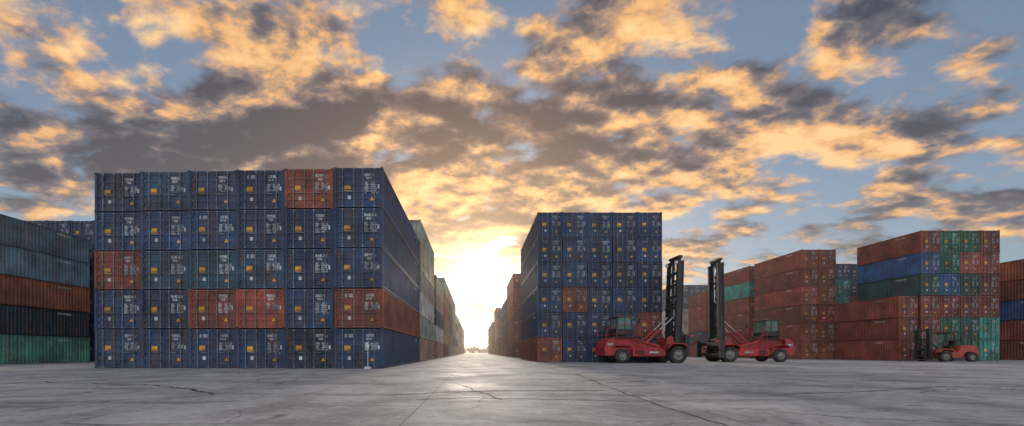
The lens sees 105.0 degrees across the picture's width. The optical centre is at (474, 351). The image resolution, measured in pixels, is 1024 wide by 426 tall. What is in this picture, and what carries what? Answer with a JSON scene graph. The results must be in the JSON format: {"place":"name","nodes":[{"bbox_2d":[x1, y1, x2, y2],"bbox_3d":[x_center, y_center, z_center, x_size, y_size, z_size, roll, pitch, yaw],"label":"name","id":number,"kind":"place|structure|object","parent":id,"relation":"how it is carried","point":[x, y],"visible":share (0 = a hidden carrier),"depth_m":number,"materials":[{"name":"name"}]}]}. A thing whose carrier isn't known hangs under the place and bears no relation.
{"place":"outdoors","nodes":[
{"label":"outdoors","id":0,"kind":"place"},
{"bbox_2d":[0,352,1023,425],"bbox_3d":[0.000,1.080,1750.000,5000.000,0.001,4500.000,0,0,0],"label":"concrete yard ground","id":1,"kind":"structure","parent":0,"point":[987,393],"depth_m":9.90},
{"bbox_2d":[0,335,89,363],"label":"shipping container","id":2,"kind":"object","parent":1,"relation":"on","point":[15,349],"visible":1,"depth_m":37.03,"materials":[{"name":"metal"}]},
{"bbox_2d":[0,304,89,336],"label":"shipping container","id":3,"kind":"object","parent":2,"relation":"on","point":[21,320],"visible":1,"depth_m":37.14,"materials":[{"name":"metal"}]},
{"bbox_2d":[0,274,90,312],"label":"shipping container","id":4,"kind":"object","parent":3,"relation":"on","point":[20,291],"visible":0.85,"depth_m":37.10,"materials":[{"name":"metal"}]},
{"bbox_2d":[0,244,89,287],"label":"shipping container","id":5,"kind":"object","parent":4,"relation":"on","point":[21,263],"visible":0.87,"depth_m":37.07,"materials":[{"name":"metal"}]},
{"bbox_2d":[0,214,89,263],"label":"shipping container","id":6,"kind":"object","parent":5,"relation":"on","point":[21,234],"visible":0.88,"depth_m":37.09,"materials":[{"name":"metal"}]},
{"bbox_2d":[94,329,140,367],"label":"shipping container","id":7,"kind":"object","parent":1,"relation":"on","point":[117,347],"visible":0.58,"depth_m":26.12,"materials":[{"name":"metal"}]},
{"bbox_2d":[94,290,140,328],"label":"shipping container","id":8,"kind":"object","parent":7,"relation":"on","point":[117,309],"visible":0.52,"depth_m":26.09,"materials":[{"name":"metal"}]},
{"bbox_2d":[94,251,140,289],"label":"shipping container","id":9,"kind":"object","parent":8,"relation":"on","point":[117,270],"visible":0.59,"depth_m":26.08,"materials":[{"name":"metal"}]},
{"bbox_2d":[94,212,140,250],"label":"shipping container","id":10,"kind":"object","parent":9,"relation":"on","point":[117,231],"visible":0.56,"depth_m":26.13,"materials":[{"name":"metal"}]},
{"bbox_2d":[94,172,140,211],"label":"shipping container","id":11,"kind":"object","parent":10,"relation":"on","point":[117,192],"visible":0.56,"depth_m":26.09,"materials":[{"name":"metal"}]},
{"bbox_2d":[141,329,188,367],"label":"shipping container","id":12,"kind":"object","parent":1,"relation":"on","point":[164,348],"visible":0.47,"depth_m":25.95,"materials":[{"name":"metal"}]},
{"bbox_2d":[141,289,187,328],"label":"shipping container","id":13,"kind":"object","parent":12,"relation":"on","point":[164,309],"visible":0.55,"depth_m":25.94,"materials":[{"name":"metal"}]},
{"bbox_2d":[141,250,188,289],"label":"shipping container","id":14,"kind":"object","parent":13,"relation":"on","point":[164,270],"visible":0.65,"depth_m":25.95,"materials":[{"name":"metal"}]},
{"bbox_2d":[141,211,188,250],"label":"shipping container","id":15,"kind":"object","parent":14,"relation":"on","point":[164,230],"visible":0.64,"depth_m":25.94,"materials":[{"name":"metal"}]},
{"bbox_2d":[140,171,187,210],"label":"shipping container","id":16,"kind":"object","parent":15,"relation":"on","point":[164,191],"visible":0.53,"depth_m":25.92,"materials":[{"name":"metal"}]},
{"bbox_2d":[189,329,236,367],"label":"shipping container","id":17,"kind":"object","parent":1,"relation":"on","point":[212,348],"visible":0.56,"depth_m":25.83,"materials":[{"name":"metal"}]},
{"bbox_2d":[188,289,241,328],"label":"shipping container","id":18,"kind":"object","parent":17,"relation":"on","point":[211,309],"visible":0.59,"depth_m":25.77,"materials":[{"name":"metal"}]},
{"bbox_2d":[189,250,235,289],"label":"shipping container","id":19,"kind":"object","parent":18,"relation":"on","point":[212,269],"visible":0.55,"depth_m":25.84,"materials":[{"name":"metal"}]},
{"bbox_2d":[188,210,235,249],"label":"shipping container","id":20,"kind":"object","parent":19,"relation":"on","point":[212,230],"visible":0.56,"depth_m":25.80,"materials":[{"name":"metal"}]},
{"bbox_2d":[188,170,236,210],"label":"shipping container","id":21,"kind":"object","parent":20,"relation":"on","point":[212,190],"visible":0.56,"depth_m":25.78,"materials":[{"name":"metal"}]},
{"bbox_2d":[237,329,284,367],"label":"shipping container","id":22,"kind":"object","parent":1,"relation":"on","point":[260,348],"visible":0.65,"depth_m":25.68,"materials":[{"name":"metal"}]},
{"bbox_2d":[236,289,289,328],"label":"shipping container","id":23,"kind":"object","parent":22,"relation":"on","point":[260,308],"visible":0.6,"depth_m":25.62,"materials":[{"name":"metal"}]},
{"bbox_2d":[236,249,284,288],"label":"shipping container","id":24,"kind":"object","parent":23,"relation":"on","point":[260,268],"visible":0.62,"depth_m":25.63,"materials":[{"name":"metal"}]},
{"bbox_2d":[236,209,284,248],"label":"shipping container","id":25,"kind":"object","parent":24,"relation":"on","point":[260,229],"visible":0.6,"depth_m":25.64,"materials":[{"name":"metal"}]},
{"bbox_2d":[236,170,284,209],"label":"shipping container","id":26,"kind":"object","parent":25,"relation":"on","point":[260,189],"visible":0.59,"depth_m":25.68,"materials":[{"name":"metal"}]},
{"bbox_2d":[285,328,333,367],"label":"shipping container","id":27,"kind":"object","parent":1,"relation":"on","point":[309,348],"visible":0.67,"depth_m":25.54,"materials":[{"name":"metal"}]},
{"bbox_2d":[285,288,338,328],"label":"shipping container","id":28,"kind":"object","parent":27,"relation":"on","point":[309,308],"visible":0.6,"depth_m":25.52,"materials":[{"name":"metal"}]},
{"bbox_2d":[285,248,333,288],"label":"shipping container","id":29,"kind":"object","parent":28,"relation":"on","point":[309,268],"visible":0.63,"depth_m":25.51,"materials":[{"name":"metal"}]},
{"bbox_2d":[285,208,333,248],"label":"shipping container","id":30,"kind":"object","parent":29,"relation":"on","point":[309,228],"visible":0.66,"depth_m":25.52,"materials":[{"name":"metal"}]},
{"bbox_2d":[285,168,333,208],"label":"shipping container","id":31,"kind":"object","parent":30,"relation":"on","point":[309,188],"visible":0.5,"depth_m":25.51,"materials":[{"name":"metal"}]},
{"bbox_2d":[334,328,419,367],"bbox_3d":[-7.521,-0.220,33.784,3.180,2.596,16.915,0,0,0],"label":"shipping container","id":32,"kind":"object","parent":1,"relation":"on","point":[387,348],"visible":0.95,"depth_m":25.42,"materials":[{"name":"metal"}]},
{"bbox_2d":[334,288,419,337],"bbox_3d":[-7.504,-2.820,33.748,3.180,2.596,16.915,0,0,0],"label":"shipping container","id":33,"kind":"object","parent":32,"relation":"on","point":[369,308],"visible":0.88,"depth_m":25.39,"materials":[{"name":"metal"}]},
{"bbox_2d":[334,248,419,312],"bbox_3d":[-7.514,-5.420,33.710,3.180,2.596,16.915,0,0,0],"label":"shipping container","id":34,"kind":"object","parent":33,"relation":"on","point":[366,268],"visible":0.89,"depth_m":25.35,"materials":[{"name":"metal"}]},
{"bbox_2d":[334,207,419,288],"bbox_3d":[-7.528,-8.020,33.736,3.180,2.596,16.915,0,0,0],"label":"shipping container","id":35,"kind":"object","parent":34,"relation":"on","point":[364,228],"visible":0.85,"depth_m":25.38,"materials":[{"name":"metal"}]},
{"bbox_2d":[334,167,419,264],"bbox_3d":[-7.516,-10.620,33.745,3.180,2.596,16.915,0,0,0],"label":"shipping container","id":36,"kind":"object","parent":35,"relation":"on","point":[363,187],"visible":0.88,"depth_m":25.39,"materials":[{"name":"metal"}]},
{"bbox_2d":[21,373,1023,425],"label":"pavement cracks","id":37,"kind":"object","parent":1,"relation":"on","point":[552,399],"visible":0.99,"depth_m":10.11,"materials":[{"name":"grey"}]},
{"bbox_2d":[521,337,561,361],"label":"shipping container","id":38,"kind":"object","parent":1,"relation":"on","point":[543,349],"visible":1,"depth_m":40.78,"materials":[{"name":"metal"}]},
{"bbox_2d":[521,312,561,340],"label":"shipping container","id":39,"kind":"object","parent":38,"relation":"on","point":[542,324],"visible":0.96,"depth_m":40.77,"materials":[{"name":"metal"}]},
{"bbox_2d":[520,287,561,322],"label":"shipping container","id":40,"kind":"object","parent":39,"relation":"on","point":[538,299],"visible":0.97,"depth_m":40.82,"materials":[{"name":"metal"}]},
{"bbox_2d":[521,262,561,303],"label":"shipping container","id":41,"kind":"object","parent":40,"relation":"on","point":[545,274],"visible":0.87,"depth_m":40.79,"materials":[{"name":"metal"}]},
{"bbox_2d":[521,237,561,284],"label":"shipping container","id":42,"kind":"object","parent":41,"relation":"on","point":[546,249],"visible":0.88,"depth_m":40.76,"materials":[{"name":"metal"}]},
{"bbox_2d":[521,212,561,266],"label":"shipping container","id":43,"kind":"object","parent":42,"relation":"on","point":[546,224],"visible":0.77,"depth_m":40.78,"materials":[{"name":"metal"}]},
{"bbox_2d":[562,337,586,361],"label":"shipping container","id":44,"kind":"object","parent":1,"relation":"on","point":[574,349],"visible":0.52,"depth_m":40.75,"materials":[{"name":"metal"}]},
{"bbox_2d":[562,312,586,336],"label":"shipping container","id":45,"kind":"object","parent":44,"relation":"on","point":[574,324],"visible":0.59,"depth_m":40.75,"materials":[{"name":"metal"}]},
{"bbox_2d":[562,287,586,311],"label":"shipping container","id":46,"kind":"object","parent":45,"relation":"on","point":[574,299],"visible":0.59,"depth_m":40.76,"materials":[{"name":"metal"}]},
{"bbox_2d":[562,262,586,286],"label":"shipping container","id":47,"kind":"object","parent":46,"relation":"on","point":[574,274],"visible":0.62,"depth_m":40.73,"materials":[{"name":"metal"}]},
{"bbox_2d":[562,237,586,261],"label":"shipping container","id":48,"kind":"object","parent":47,"relation":"on","point":[574,249],"visible":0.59,"depth_m":40.73,"materials":[{"name":"metal"}]},
{"bbox_2d":[562,212,586,236],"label":"shipping container","id":49,"kind":"object","parent":48,"relation":"on","point":[574,224],"visible":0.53,"depth_m":40.76,"materials":[{"name":"metal"}]},
{"bbox_2d":[587,337,608,361],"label":"shipping container","id":50,"kind":"object","parent":1,"relation":"on","point":[592,356],"visible":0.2,"depth_m":40.75,"materials":[{"name":"metal"}]},
{"bbox_2d":[587,312,611,336],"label":"shipping container","id":51,"kind":"object","parent":50,"relation":"on","point":[597,321],"visible":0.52,"depth_m":40.73,"materials":[{"name":"metal"}]},
{"bbox_2d":[587,287,611,311],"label":"shipping container","id":52,"kind":"object","parent":51,"relation":"on","point":[599,299],"visible":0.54,"depth_m":40.79,"materials":[{"name":"metal"}]},
{"bbox_2d":[587,262,611,287],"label":"shipping container","id":53,"kind":"object","parent":52,"relation":"on","point":[599,275],"visible":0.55,"depth_m":40.78,"materials":[{"name":"metal"}]},
{"bbox_2d":[587,237,611,262],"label":"shipping container","id":54,"kind":"object","parent":53,"relation":"on","point":[599,250],"visible":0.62,"depth_m":40.78,"materials":[{"name":"metal"}]},
{"bbox_2d":[587,212,611,237],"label":"shipping container","id":55,"kind":"object","parent":54,"relation":"on","point":[599,225],"visible":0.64,"depth_m":40.79,"materials":[{"name":"metal"}]},
{"bbox_2d":[615,357,636,361],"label":"shipping container","id":56,"kind":"object","parent":1,"relation":"on","point":[632,359],"visible":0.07,"depth_m":40.77,"materials":[{"name":"metal"}]},
{"bbox_2d":[612,312,636,336],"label":"shipping container","id":57,"kind":"object","parent":56,"relation":"on","point":[632,314],"visible":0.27,"depth_m":40.73,"materials":[{"name":"metal"}]},
{"bbox_2d":[612,287,636,311],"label":"shipping container","id":58,"kind":"object","parent":57,"relation":"on","point":[624,299],"visible":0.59,"depth_m":40.79,"materials":[{"name":"metal"}]},
{"bbox_2d":[612,262,636,287],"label":"shipping container","id":59,"kind":"object","parent":58,"relation":"on","point":[624,274],"visible":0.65,"depth_m":40.77,"materials":[{"name":"metal"}]},
{"bbox_2d":[612,237,636,261],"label":"shipping container","id":60,"kind":"object","parent":59,"relation":"on","point":[624,249],"visible":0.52,"depth_m":40.72,"materials":[{"name":"metal"}]},
{"bbox_2d":[612,212,636,236],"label":"shipping container","id":61,"kind":"object","parent":60,"relation":"on","point":[624,224],"visible":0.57,"depth_m":40.78,"materials":[{"name":"metal"}]},
{"bbox_2d":[595,255,693,362],"bbox_3d":[16.592,-4.117,38.608,8.684,10.445,3.900,0,0,-2],"label":"container handler","id":62,"kind":"object","parent":1,"relation":"on","point":[619,347],"visible":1,"depth_m":37.72,"materials":[{"name":"metal"}]},
{"bbox_2d":[637,337,658,361],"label":"shipping container","id":63,"kind":"object","parent":1,"relation":"on","point":[645,359],"visible":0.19,"depth_m":40.74,"materials":[{"name":"metal"}]},
{"bbox_2d":[637,312,661,336],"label":"shipping container","id":64,"kind":"object","parent":63,"relation":"on","point":[649,322],"visible":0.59,"depth_m":40.72,"materials":[{"name":"metal"}]},
{"bbox_2d":[637,287,661,311],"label":"shipping container","id":65,"kind":"object","parent":64,"relation":"on","point":[649,299],"visible":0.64,"depth_m":40.72,"materials":[{"name":"metal"}]},
{"bbox_2d":[637,262,661,286],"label":"shipping container","id":66,"kind":"object","parent":65,"relation":"on","point":[649,274],"visible":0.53,"depth_m":40.71,"materials":[{"name":"metal"}]},
{"bbox_2d":[637,237,661,261],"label":"shipping container","id":67,"kind":"object","parent":66,"relation":"on","point":[649,249],"visible":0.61,"depth_m":40.76,"materials":[{"name":"metal"}]},
{"bbox_2d":[637,212,661,236],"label":"shipping container","id":68,"kind":"object","parent":67,"relation":"on","point":[649,224],"visible":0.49,"depth_m":40.75,"materials":[{"name":"metal"}]},
{"bbox_2d":[693,258,794,361],"bbox_3d":[29.362,-4.468,42.612,8.677,11.145,4.920,0,0,3],"label":"container handler","id":69,"kind":"object","parent":1,"relation":"on","point":[769,343],"visible":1,"depth_m":41.81,"materials":[{"name":"metal"}]},
{"bbox_2d":[768,341,818,358],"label":"shipping container","id":70,"kind":"object","parent":1,"relation":"on","point":[806,349],"visible":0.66,"depth_m":55.53,"materials":[{"name":"metal"}]},
{"bbox_2d":[755,323,818,341],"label":"shipping container","id":71,"kind":"object","parent":70,"relation":"on","point":[805,331],"visible":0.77,"depth_m":55.75,"materials":[{"name":"metal"}]},
{"bbox_2d":[754,304,818,324],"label":"shipping container","id":72,"kind":"object","parent":71,"relation":"on","point":[801,313],"visible":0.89,"depth_m":57.33,"materials":[{"name":"metal"}]},
{"bbox_2d":[754,286,818,310],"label":"shipping container","id":73,"kind":"object","parent":72,"relation":"on","point":[804,295],"visible":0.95,"depth_m":57.94,"materials":[{"name":"metal"}]},
{"bbox_2d":[754,268,818,294],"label":"shipping container","id":74,"kind":"object","parent":73,"relation":"on","point":[799,277],"visible":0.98,"depth_m":57.94,"materials":[{"name":"metal"}]},
{"bbox_2d":[754,249,817,279],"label":"shipping container","id":75,"kind":"object","parent":74,"relation":"on","point":[801,258],"visible":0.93,"depth_m":58.08,"materials":[{"name":"metal"}]},
{"bbox_2d":[834,339,916,360],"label":"shipping container","id":76,"kind":"object","parent":1,"relation":"on","point":[896,349],"visible":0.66,"depth_m":49.93,"materials":[{"name":"metal"}]},
{"bbox_2d":[834,317,917,340],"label":"shipping container","id":77,"kind":"object","parent":76,"relation":"on","point":[892,328],"visible":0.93,"depth_m":49.74,"materials":[{"name":"metal"}]},
{"bbox_2d":[834,296,917,322],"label":"shipping container","id":78,"kind":"object","parent":77,"relation":"on","point":[894,307],"visible":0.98,"depth_m":49.58,"materials":[{"name":"metal"}]},
{"bbox_2d":[920,341,938,360],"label":"shipping container","id":79,"kind":"object","parent":1,"relation":"on","point":[934,359],"visible":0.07,"depth_m":46.81,"materials":[{"name":"paint"}]},
{"bbox_2d":[895,317,939,339],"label":"shipping container","id":80,"kind":"object","parent":79,"relation":"on","point":[933,324],"visible":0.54,"depth_m":46.85,"materials":[{"name":"metal"}]},
{"bbox_2d":[914,296,939,317],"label":"shipping container","id":81,"kind":"object","parent":80,"relation":"on","point":[928,306],"visible":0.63,"depth_m":46.88,"materials":[{"name":"metal"}]},
{"bbox_2d":[857,274,940,301],"bbox_3d":[54.468,-8.020,50.713,2.310,2.596,7.915,0,0,0],"label":"shipping container","id":82,"kind":"object","parent":81,"relation":"on","point":[923,285],"visible":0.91,"depth_m":48.75,"materials":[{"name":"metal"}]},
{"bbox_2d":[857,252,940,284],"bbox_3d":[54.469,-10.620,50.707,2.310,2.596,7.915,0,0,0],"label":"shipping container","id":83,"kind":"object","parent":82,"relation":"on","point":[915,264],"visible":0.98,"depth_m":49.09,"materials":[{"name":"metal"}]},
{"bbox_2d":[857,230,940,265],"bbox_3d":[54.496,-13.220,50.752,2.310,2.596,7.915,0,0,0],"label":"shipping container","id":84,"kind":"object","parent":83,"relation":"on","point":[913,243],"visible":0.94,"depth_m":49.12,"materials":[{"name":"metal"}]},
{"bbox_2d":[898,328,978,361],"bbox_3d":[51.161,-0.744,43.673,7.325,3.701,2.800,0,0,4],"label":"forklift truck","id":85,"kind":"object","parent":1,"relation":"on","point":[951,350],"visible":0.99,"depth_m":43.06,"materials":[{"name":"metal"}]},
{"bbox_2d":[944,339,959,360],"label":"shipping container","id":86,"kind":"object","parent":1,"relation":"on","point":[958,343],"visible":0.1,"depth_m":46.86,"materials":[{"name":"metal"}]},
{"bbox_2d":[940,317,959,338],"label":"shipping container","id":87,"kind":"object","parent":86,"relation":"on","point":[949,324],"visible":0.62,"depth_m":46.85,"materials":[{"name":"metal"}]},
{"bbox_2d":[934,296,959,317],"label":"shipping container","id":88,"kind":"object","parent":87,"relation":"on","point":[949,306],"visible":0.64,"depth_m":46.86,"materials":[{"name":"metal"}]},
{"bbox_2d":[960,339,979,360],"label":"shipping container","id":89,"kind":"object","parent":1,"relation":"on","point":[976,342],"visible":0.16,"depth_m":46.84,"materials":[{"name":"metal"}]},
{"bbox_2d":[960,317,979,338],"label":"shipping container","id":90,"kind":"object","parent":89,"relation":"on","point":[970,328],"visible":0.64,"depth_m":46.82,"materials":[{"name":"metal"}]},
{"bbox_2d":[953,296,979,317],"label":"shipping container","id":91,"kind":"object","parent":90,"relation":"on","point":[969,306],"visible":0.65,"depth_m":46.83,"materials":[{"name":"metal"}]},
{"bbox_2d":[960,274,979,295],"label":"shipping container","id":92,"kind":"object","parent":91,"relation":"on","point":[969,284],"visible":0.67,"depth_m":46.84,"materials":[{"name":"metal"}]},
{"bbox_2d":[960,252,979,273],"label":"shipping container","id":93,"kind":"object","parent":92,"relation":"on","point":[969,262],"visible":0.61,"depth_m":46.82,"materials":[{"name":"metal"}]},
{"bbox_2d":[980,339,999,360],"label":"shipping container","id":94,"kind":"object","parent":1,"relation":"on","point":[989,349],"visible":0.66,"depth_m":46.88,"materials":[{"name":"metal"}]},
{"bbox_2d":[980,317,999,338],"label":"shipping container","id":95,"kind":"object","parent":94,"relation":"on","point":[989,328],"visible":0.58,"depth_m":46.87,"materials":[{"name":"metal"}]},
{"bbox_2d":[972,296,999,317],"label":"shipping container","id":96,"kind":"object","parent":95,"relation":"on","point":[989,306],"visible":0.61,"depth_m":46.88,"materials":[{"name":"metal"}]},
{"bbox_2d":[980,274,999,295],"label":"shipping container","id":97,"kind":"object","parent":96,"relation":"on","point":[989,284],"visible":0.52,"depth_m":46.86,"materials":[{"name":"metal"}]},
{"bbox_2d":[980,252,999,273],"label":"shipping container","id":98,"kind":"object","parent":97,"relation":"on","point":[989,262],"visible":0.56,"depth_m":46.83,"materials":[{"name":"metal"}]},
{"bbox_2d":[999,340,1023,359],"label":"shipping container","id":99,"kind":"object","parent":1,"relation":"on","point":[1011,349],"visible":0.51,"depth_m":51.29,"materials":[{"name":"metal"}]},
{"bbox_2d":[999,320,1023,340],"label":"shipping container","id":100,"kind":"object","parent":99,"relation":"on","point":[1012,330],"visible":0.48,"depth_m":51.29,"materials":[{"name":"metal"}]},
{"bbox_2d":[992,300,1023,320],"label":"shipping container","id":101,"kind":"object","parent":100,"relation":"on","point":[1011,310],"visible":0.43,"depth_m":51.28,"materials":[{"name":"metal"}]},
{"bbox_2d":[999,279,1023,301],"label":"shipping container","id":102,"kind":"object","parent":101,"relation":"on","point":[1011,290],"visible":0.45,"depth_m":51.28,"materials":[{"name":"metal"}]},
{"bbox_2d":[999,259,1023,281],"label":"shipping container","id":103,"kind":"object","parent":102,"relation":"on","point":[1011,270],"visible":0.53,"depth_m":51.29,"materials":[{"name":"metal"}]},
{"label":"shipping container","id":104,"kind":"object","parent":1,"relation":"on","visible":0},
{"bbox_2d":[716,327,754,342],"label":"shipping container","id":105,"kind":"object","parent":104,"relation":"on","point":[741,331],"visible":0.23,"depth_m":68.39,"materials":[{"name":"metal"}]},
{"bbox_2d":[716,312,753,329],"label":"shipping container","id":106,"kind":"object","parent":105,"relation":"on","point":[737,321],"visible":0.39,"depth_m":68.66,"materials":[{"name":"metal"}]},
{"bbox_2d":[716,297,754,315],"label":"shipping container","id":107,"kind":"object","parent":106,"relation":"on","point":[741,305],"visible":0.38,"depth_m":68.56,"materials":[{"name":"metal"}]},
{"bbox_2d":[715,281,754,301],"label":"shipping container","id":108,"kind":"object","parent":107,"relation":"on","point":[741,290],"visible":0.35,"depth_m":68.67,"materials":[{"name":"metal"}]},
{"bbox_2d":[715,266,753,287],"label":"shipping container","id":109,"kind":"object","parent":108,"relation":"on","point":[740,276],"visible":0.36,"depth_m":68.66,"materials":[{"name":"metal"}]},
{"bbox_2d":[0,0,1023,351],"label":"sky","id":110,"kind":"structure","parent":0,"point":[758,131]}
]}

